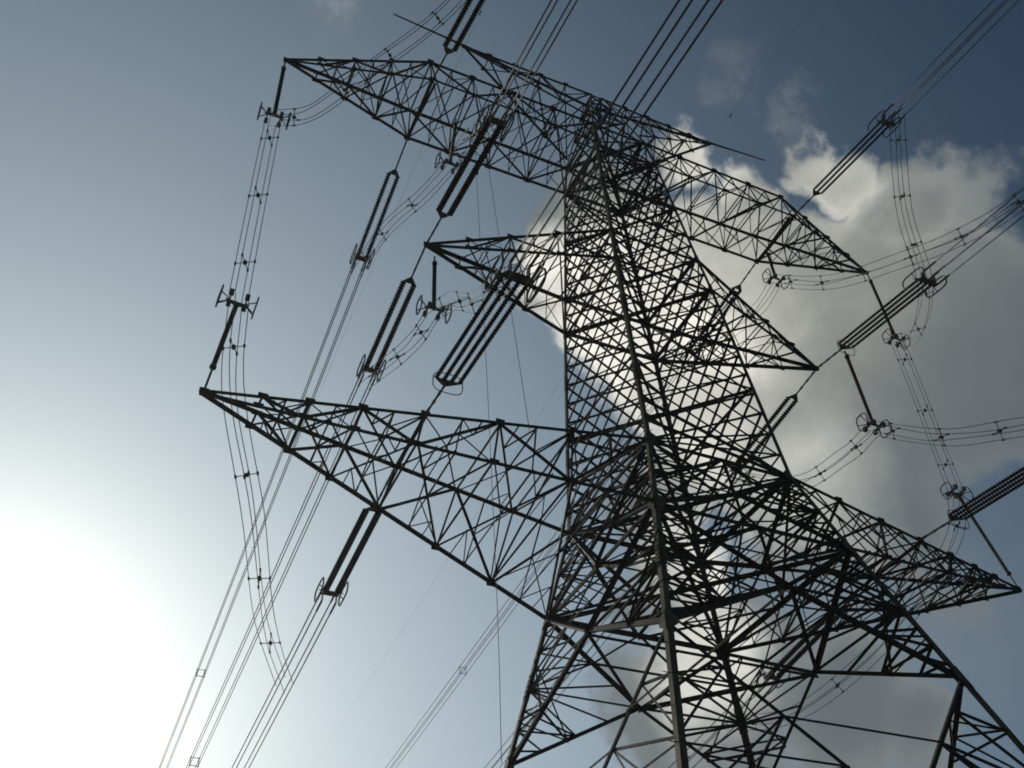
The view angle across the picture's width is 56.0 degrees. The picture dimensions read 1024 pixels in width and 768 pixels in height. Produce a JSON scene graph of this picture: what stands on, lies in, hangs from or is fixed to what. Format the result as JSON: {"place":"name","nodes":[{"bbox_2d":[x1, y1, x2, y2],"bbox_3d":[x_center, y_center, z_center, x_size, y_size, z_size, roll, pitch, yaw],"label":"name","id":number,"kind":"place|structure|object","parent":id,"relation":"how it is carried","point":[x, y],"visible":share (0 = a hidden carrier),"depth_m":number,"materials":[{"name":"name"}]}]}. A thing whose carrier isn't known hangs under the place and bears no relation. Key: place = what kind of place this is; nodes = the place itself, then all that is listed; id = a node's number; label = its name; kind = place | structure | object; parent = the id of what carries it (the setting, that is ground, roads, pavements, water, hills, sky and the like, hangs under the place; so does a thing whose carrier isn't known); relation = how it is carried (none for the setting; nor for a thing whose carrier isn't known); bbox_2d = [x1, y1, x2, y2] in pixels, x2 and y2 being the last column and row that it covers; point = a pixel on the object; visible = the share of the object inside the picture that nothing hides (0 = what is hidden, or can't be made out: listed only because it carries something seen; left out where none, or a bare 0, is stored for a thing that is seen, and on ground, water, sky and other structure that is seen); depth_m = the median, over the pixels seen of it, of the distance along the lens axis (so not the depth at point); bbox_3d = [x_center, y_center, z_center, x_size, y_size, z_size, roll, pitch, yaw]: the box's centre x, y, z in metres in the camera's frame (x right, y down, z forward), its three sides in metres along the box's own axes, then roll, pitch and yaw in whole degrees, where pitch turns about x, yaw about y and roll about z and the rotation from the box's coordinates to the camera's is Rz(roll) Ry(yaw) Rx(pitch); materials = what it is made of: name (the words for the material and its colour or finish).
{"place":"outdoors","nodes":[
{"label":"outdoors","id":0,"kind":"place"},
{"bbox_2d":[0,0,1023,767],"label":"sky","id":1,"kind":"structure","parent":0,"point":[131,132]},
{"label":"ground","id":2,"kind":"structure","parent":0,"visible":0},
{"bbox_2d":[198,14,1023,767],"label":"lattice tower","id":3,"kind":"structure","parent":2,"relation":"on","point":[658,506],"depth_m":28.53,"materials":[{"name":"metal"}]},
{"bbox_2d":[204,284,259,387],"bbox_3d":[-7.538,-1.185,25.660,1.102,3.734,0.560,15,-46,-20],"label":"post insulator","id":4,"kind":"object","parent":3,"relation":"attached to","point":[213,365],"visible":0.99,"depth_m":26.27,"materials":[{"name":"brown ceramic"}]},
{"bbox_2d":[221,292,292,693],"bbox_3d":[-7.357,4.433,29.524,1.277,6.217,13.874,-1,-43,-4],"label":"jumper loop","id":5,"kind":"object","parent":4,"relation":"hanging from","point":[245,475],"visible":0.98,"depth_m":25.64,"materials":[{"name":"metal"}]},
{"bbox_2d":[257,62,290,129],"bbox_3d":[-8.277,-10.446,34.273,1.050,4.037,0.560,15,-46,-20],"label":"post insulator","id":6,"kind":"object","parent":3,"relation":"hanging from","point":[278,93],"visible":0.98,"depth_m":33.29,"materials":[{"name":"brown ceramic"}]},
{"bbox_2d":[228,110,281,302],"bbox_3d":[-7.910,-5.757,29.907,0.535,9.269,0.487,29,-52,-30],"label":"jumper loop","id":7,"kind":"object","parent":6,"relation":"hanging from","point":[245,262],"visible":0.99,"depth_m":29.66,"materials":[{"name":"metal"}]},
{"bbox_2d":[269,0,466,125],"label":"jumper loop","id":8,"kind":"object","parent":6,"relation":"hanging from","point":[391,59],"visible":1,"depth_m":32.27,"materials":[{"name":"metal"}]},
{"bbox_2d":[160,51,462,765],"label":"earth wire","id":9,"kind":"object","parent":3,"relation":"attached to","point":[334,356],"visible":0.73,"depth_m":52.35,"materials":[{"name":"metal"}]},
{"bbox_2d":[314,468,393,613],"bbox_3d":[-4.627,4.786,28.702,0.830,0.970,6.825,15,-46,-20],"label":"insulator string","id":10,"kind":"object","parent":3,"relation":"attached to","point":[339,589],"visible":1,"depth_m":29.23,"materials":[{"name":"brown ceramic"}]},
{"bbox_2d":[232,601,330,767],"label":"conductor bundle","id":11,"kind":"object","parent":10,"relation":"hanging from","point":[286,686],"visible":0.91,"depth_m":33.48,"materials":[{"name":"metal"}]},
{"bbox_2d":[349,140,406,276],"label":"insulator string","id":12,"kind":"object","parent":3,"relation":"attached to","point":[374,211],"visible":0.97,"depth_m":40.26,"materials":[{"name":"brown ceramic"}]},
{"bbox_2d":[159,269,360,767],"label":"conductor bundle","id":13,"kind":"object","parent":12,"relation":"hanging from","point":[204,673],"visible":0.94,"depth_m":49.49,"materials":[{"name":"metal"}]},
{"bbox_2d":[353,163,453,273],"bbox_3d":[-4.700,-6.664,39.049,0.825,1.597,7.346,25,-50,-27],"label":"jumper loop","id":14,"kind":"object","parent":12,"relation":"hanging from","point":[382,233],"visible":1,"depth_m":38.43,"materials":[{"name":"metal"}]},
{"bbox_2d":[356,247,424,389],"bbox_3d":[-4.183,-2.208,33.810,0.830,1.025,6.421,15,-46,-20],"label":"insulator string","id":15,"kind":"object","parent":3,"relation":"attached to","point":[390,337],"visible":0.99,"depth_m":34.18,"materials":[{"name":"brown ceramic"}]},
{"bbox_2d":[186,379,369,767],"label":"conductor bundle","id":16,"kind":"object","parent":15,"relation":"hanging from","point":[190,760],"visible":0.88,"depth_m":42.78,"materials":[{"name":"metal"}]},
{"bbox_2d":[361,312,438,387],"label":"jumper loop","id":17,"kind":"object","parent":15,"relation":"hanging from","point":[397,357],"visible":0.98,"depth_m":32.74,"materials":[{"name":"metal"}]},
{"bbox_2d":[416,256,451,323],"bbox_3d":[-2.562,-3.213,31.589,1.046,2.934,0.560,15,-46,-20],"label":"post insulator","id":18,"kind":"object","parent":3,"relation":"hanging from","point":[430,305],"visible":0.92,"depth_m":30.92,"materials":[{"name":"brown ceramic"}]},
{"bbox_2d":[426,248,539,320],"bbox_3d":[-1.040,-2.466,25.742,0.653,7.124,8.266,10,-45,-15],"label":"jumper loop","id":19,"kind":"object","parent":18,"relation":"hanging from","point":[460,301],"visible":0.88,"depth_m":25.49,"materials":[{"name":"metal"}]},
{"bbox_2d":[434,119,463,173],"bbox_3d":[-2.331,-9.191,37.269,1.047,2.506,1.031,15,-46,-20],"label":"post insulator","id":20,"kind":"object","parent":3,"relation":"hanging from","point":[450,162],"visible":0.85,"depth_m":36.88,"materials":[{"name":"brown ceramic"}]},
{"bbox_2d":[432,0,485,79],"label":"insulator string","id":21,"kind":"object","parent":3,"relation":"attached to","point":[467,26],"visible":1,"depth_m":34.52,"materials":[{"name":"brown ceramic"}]},
{"bbox_2d":[426,94,514,243],"bbox_3d":[-1.486,-6.224,29.472,0.830,1.366,6.388,15,-46,-20],"label":"insulator string","id":22,"kind":"object","parent":3,"relation":"attached to","point":[499,123],"visible":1,"depth_m":28.67,"materials":[{"name":"brown ceramic"}]},
{"bbox_2d":[443,97,512,172],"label":"jumper loop","id":23,"kind":"object","parent":22,"relation":"attached to","point":[470,137],"visible":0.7,"depth_m":33.96,"materials":[{"name":"metal"}]},
{"bbox_2d":[498,0,577,111],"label":"conductor bundle","id":24,"kind":"object","parent":22,"relation":"attached to","point":[540,52],"visible":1,"depth_m":25.68,"materials":[{"name":"metal"}]},
{"bbox_2d":[425,244,546,413],"bbox_3d":[-0.920,-0.903,22.862,1.070,1.025,6.421,15,-46,-20],"label":"insulator string","id":25,"kind":"object","parent":3,"relation":"attached to","point":[510,275],"visible":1,"depth_m":22.07,"materials":[{"name":"brown ceramic"}]},
{"bbox_2d":[521,0,722,266],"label":"conductor bundle","id":26,"kind":"object","parent":25,"relation":"attached to","point":[634,110],"visible":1,"depth_m":17.82,"materials":[{"name":"metal"}]},
{"bbox_2d":[475,152,501,762],"bbox_3d":[-0.840,-0.743,29.912,0.120,25.000,0.271,15,-46,-20],"label":"hanging rope","id":27,"kind":"object","parent":3,"relation":"hanging from","point":[492,501],"visible":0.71,"depth_m":25.38,"materials":[{"name":"grey metal"}]},
{"bbox_2d":[485,136,529,430],"bbox_3d":[-0.331,-4.596,31.402,0.017,17.401,1.667,15,-46,-20],"label":"hanging rope","id":28,"kind":"object","parent":3,"relation":"hanging from","point":[509,300],"visible":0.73,"depth_m":28.43,"materials":[{"name":"grey metal"}]},
{"bbox_2d":[313,146,707,766],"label":"earth wire","id":29,"kind":"object","parent":3,"relation":"attached to","point":[501,474],"visible":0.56,"depth_m":62.00,"materials":[{"name":"metal"}]},
{"bbox_2d":[681,263,755,367],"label":"insulator string","id":30,"kind":"object","parent":3,"relation":"attached to","point":[738,287],"visible":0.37,"depth_m":45.75,"materials":[{"name":"brown ceramic"}]},
{"bbox_2d":[386,364,688,767],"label":"conductor bundle","id":31,"kind":"object","parent":30,"relation":"attached to","point":[510,603],"visible":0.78,"depth_m":61.59,"materials":[{"name":"metal"}]},
{"bbox_2d":[712,3,814,139],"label":"earth wire","id":32,"kind":"object","parent":3,"relation":"attached to","point":[757,79],"visible":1,"depth_m":44.35,"materials":[{"name":"metal"}]},
{"bbox_2d":[722,371,815,484],"bbox_3d":[10.543,1.838,39.215,0.830,1.056,6.419,15,-46,-20],"label":"insulator string","id":33,"kind":"object","parent":3,"relation":"attached to","point":[781,418],"visible":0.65,"depth_m":39.10,"materials":[{"name":"brown ceramic"}]},
{"bbox_2d":[485,480,733,767],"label":"conductor bundle","id":34,"kind":"object","parent":33,"relation":"attached to","point":[697,517],"visible":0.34,"depth_m":48.70,"materials":[{"name":"metal"}]},
{"bbox_2d":[762,251,789,289],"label":"post insulator","id":35,"kind":"object","parent":3,"relation":"hanging from","point":[774,276],"visible":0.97,"depth_m":42.28,"materials":[{"name":"brown ceramic"}]},
{"bbox_2d":[687,278,780,359],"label":"jumper loop","id":36,"kind":"object","parent":35,"relation":"hanging from","point":[721,337],"visible":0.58,"depth_m":43.31,"materials":[{"name":"metal"}]},
{"bbox_2d":[777,187,1023,290],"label":"jumper loop","id":37,"kind":"object","parent":35,"relation":"hanging from","point":[1018,202],"visible":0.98,"depth_m":34.46,"materials":[{"name":"metal"}]},
{"bbox_2d":[754,580,867,694],"bbox_3d":[10.779,9.073,34.292,0.830,1.170,6.811,15,-46,-20],"label":"insulator string","id":38,"kind":"object","parent":3,"relation":"attached to","point":[768,676],"visible":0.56,"depth_m":35.08,"materials":[{"name":"brown ceramic"}]},
{"bbox_2d":[669,682,767,767],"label":"conductor bundle","id":39,"kind":"object","parent":38,"relation":"attached to","point":[716,731],"visible":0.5,"depth_m":38.07,"materials":[{"name":"metal"}]},
{"bbox_2d":[793,103,904,215],"bbox_3d":[13.713,-8.956,39.717,0.830,1.335,6.392,15,-46,-20],"label":"insulator string","id":40,"kind":"object","parent":3,"relation":"attached to","point":[884,121],"visible":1,"depth_m":38.84,"materials":[{"name":"brown ceramic"}]},
{"bbox_2d":[889,109,933,347],"bbox_3d":[15.720,-5.508,39.020,1.163,5.713,9.746,-10,-43,6],"label":"jumper loop","id":41,"kind":"object","parent":40,"relation":"hanging from","point":[911,244],"visible":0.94,"depth_m":37.14,"materials":[{"name":"metal"}]},
{"bbox_2d":[893,0,1018,114],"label":"conductor bundle","id":42,"kind":"object","parent":40,"relation":"attached to","point":[955,53],"visible":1,"depth_m":35.18,"materials":[{"name":"metal"}]},
{"bbox_2d":[818,261,948,367],"bbox_3d":[13.239,-2.201,34.897,1.070,1.335,6.392,15,-46,-20],"label":"insulator string","id":43,"kind":"object","parent":3,"relation":"attached to","point":[931,281],"visible":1,"depth_m":34.23,"materials":[{"name":"brown ceramic"}]},
{"bbox_2d":[844,351,891,437],"bbox_3d":[12.589,0.243,34.843,1.046,3.984,0.560,15,-46,-20],"label":"post insulator","id":44,"kind":"object","parent":43,"relation":"hanging from","point":[872,422],"visible":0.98,"depth_m":33.95,"materials":[{"name":"brown ceramic"}]},
{"bbox_2d":[725,429,880,489],"bbox_3d":[11.057,2.850,37.374,0.707,3.915,7.921,15,-46,-20],"label":"jumper loop","id":45,"kind":"object","parent":44,"relation":"hanging from","point":[856,446],"visible":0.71,"depth_m":35.43,"materials":[{"name":"metal"}]},
{"bbox_2d":[869,417,1023,446],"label":"jumper loop","id":46,"kind":"object","parent":44,"relation":"hanging from","point":[999,431],"visible":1,"depth_m":30.56,"materials":[{"name":"metal"}]},
{"bbox_2d":[935,188,1023,275],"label":"conductor bundle","id":47,"kind":"object","parent":43,"relation":"attached to","point":[996,224],"visible":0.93,"depth_m":31.17,"materials":[{"name":"metal"}]},
{"bbox_2d":[867,275,910,349],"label":"post insulator","id":48,"kind":"object","parent":3,"relation":"hanging from","point":[894,335],"visible":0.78,"depth_m":42.18,"materials":[{"name":"brown ceramic"}]},
{"bbox_2d":[891,338,961,490],"bbox_3d":[16.878,1.100,39.383,0.593,7.761,0.850,29,-52,-30],"label":"jumper loop","id":49,"kind":"object","parent":48,"relation":"hanging from","point":[925,410],"visible":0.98,"depth_m":39.27,"materials":[{"name":"metal"}]},
{"bbox_2d":[920,466,1023,539],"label":"insulator string","id":50,"kind":"object","parent":3,"relation":"attached to","point":[952,517],"visible":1,"depth_m":28.96,"materials":[{"name":"brown ceramic"}]},
{"bbox_2d":[940,482,1016,585],"bbox_3d":[17.159,5.534,35.373,1.073,4.663,0.823,15,-46,-20],"label":"post insulator","id":51,"kind":"object","parent":3,"relation":"hanging from","point":[974,520],"visible":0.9,"depth_m":35.83,"materials":[{"name":"brown ceramic"}]},
{"bbox_2d":[727,492,965,730],"bbox_3d":[12.723,8.855,37.015,11.588,6.444,0.864,-31,-49,26],"label":"jumper loop","id":52,"kind":"object","parent":51,"relation":"hanging from","point":[837,685],"visible":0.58,"depth_m":35.74,"materials":[{"name":"metal"}]}
]}

